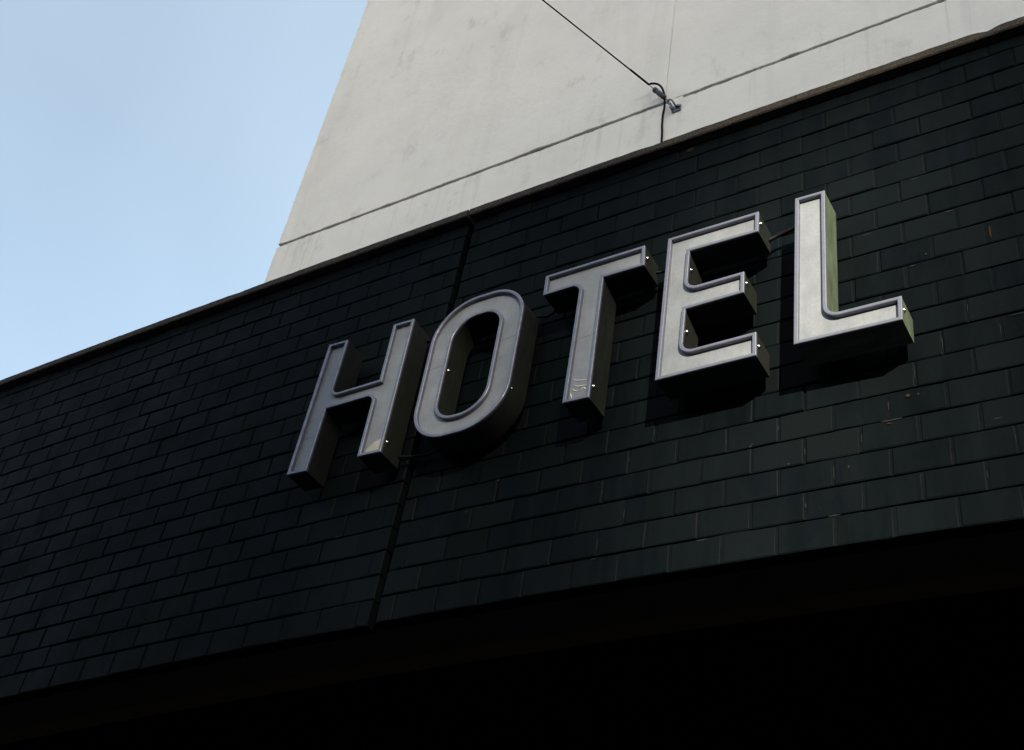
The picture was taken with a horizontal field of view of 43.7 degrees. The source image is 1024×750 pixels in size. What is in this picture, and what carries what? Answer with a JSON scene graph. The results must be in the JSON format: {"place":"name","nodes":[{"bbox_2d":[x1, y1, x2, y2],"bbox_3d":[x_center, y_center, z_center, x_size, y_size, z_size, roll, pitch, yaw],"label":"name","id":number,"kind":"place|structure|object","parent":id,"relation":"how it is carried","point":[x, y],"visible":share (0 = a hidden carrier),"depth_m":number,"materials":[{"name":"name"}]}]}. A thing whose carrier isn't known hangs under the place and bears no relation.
{"place":"outdoors","nodes":[
{"label":"outdoors","id":0,"kind":"place"},
{"bbox_2d":[0,0,367,379],"label":"sky","id":1,"kind":"structure","parent":0,"point":[155,155],"materials":[{"name":"blue"}]},
{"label":"pavement","id":2,"kind":"structure","parent":0,"visible":0},
{"bbox_2d":[0,16,1023,749],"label":"brick facade","id":3,"kind":"structure","parent":2,"relation":"on","point":[792,552],"depth_m":7.75,"materials":[{"name":"black brick"}]},
{"bbox_2d":[287,319,428,490],"bbox_3d":[-0.991,0.210,8.524,0.767,1.134,0.261,-16,-46,28],"label":"sign letter","id":4,"kind":"object","parent":3,"relation":"attached to","point":[383,405],"visible":0.98,"depth_m":8.43,"materials":[{"name":"metal"}]},
{"bbox_2d":[414,289,537,454],"bbox_3d":[-0.205,-0.013,8.098,0.695,1.155,0.262,-16,-46,28],"label":"sign letter","id":5,"kind":"object","parent":3,"relation":"attached to","point":[491,414],"visible":1,"depth_m":7.99,"materials":[{"name":"metal"}]},
{"bbox_2d":[398,449,437,457],"bbox_3d":[-0.544,0.478,7.998,0.395,0.047,0.057,-16,-46,28],"label":"power cable","id":6,"kind":"object","parent":5,"relation":"attached to","point":[418,455],"visible":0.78,"depth_m":8.03,"materials":[{"name":"black rubber"}]},
{"bbox_2d":[543,245,657,421],"bbox_3d":[0.509,-0.206,7.705,0.717,1.136,0.266,-16,-46,28],"label":"sign letter","id":7,"kind":"object","parent":3,"relation":"attached to","point":[590,292],"visible":1,"depth_m":7.76,"materials":[{"name":"metal"}]},
{"bbox_2d":[537,310,555,317],"bbox_3d":[0.269,-0.416,8.216,0.235,0.079,0.056,-16,-46,28],"label":"power cable","id":8,"kind":"object","parent":7,"relation":"attached to","point":[548,315],"visible":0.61,"depth_m":8.23,"materials":[{"name":"black rubber"}]},
{"bbox_2d":[264,0,1023,282],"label":"rendered building","id":9,"kind":"structure","parent":3,"relation":"on","point":[438,110],"depth_m":12.16,"materials":[{"name":"white concrete"}]},
{"bbox_2d":[542,0,668,142],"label":"overhead cable","id":10,"kind":"object","parent":9,"relation":"attached to","point":[659,93],"visible":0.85,"depth_m":11.05,"materials":[{"name":"black rubber"}]},
{"bbox_2d":[667,99,680,113],"bbox_3d":[1.377,-2.308,10.898,0.118,0.136,0.073,-16,-46,28],"label":"wall bracket","id":11,"kind":"object","parent":9,"relation":"attached to","point":[676,108],"depth_m":10.88,"materials":[{"name":"metal"}]},
{"bbox_2d":[655,211,770,400],"bbox_3d":[1.187,-0.384,7.327,0.600,1.134,0.272,-16,-46,28],"label":"sign letter","id":12,"kind":"object","parent":3,"relation":"attached to","point":[692,306],"visible":1,"depth_m":7.25,"materials":[{"name":"metal"}]},
{"bbox_2d":[794,190,913,366],"bbox_3d":[1.862,-0.564,6.957,0.581,1.150,0.281,-16,-46,28],"label":"sign letter","id":13,"kind":"object","parent":3,"relation":"attached to","point":[825,330],"visible":1,"depth_m":6.72,"materials":[{"name":"grey metal"}]},
{"bbox_2d":[768,226,794,241],"bbox_3d":[1.617,-0.841,7.495,0.248,0.095,0.043,-16,-46,28],"label":"power cable","id":14,"kind":"object","parent":13,"relation":"attached to","point":[780,234],"visible":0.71,"depth_m":7.51,"materials":[{"name":"black rubber"}]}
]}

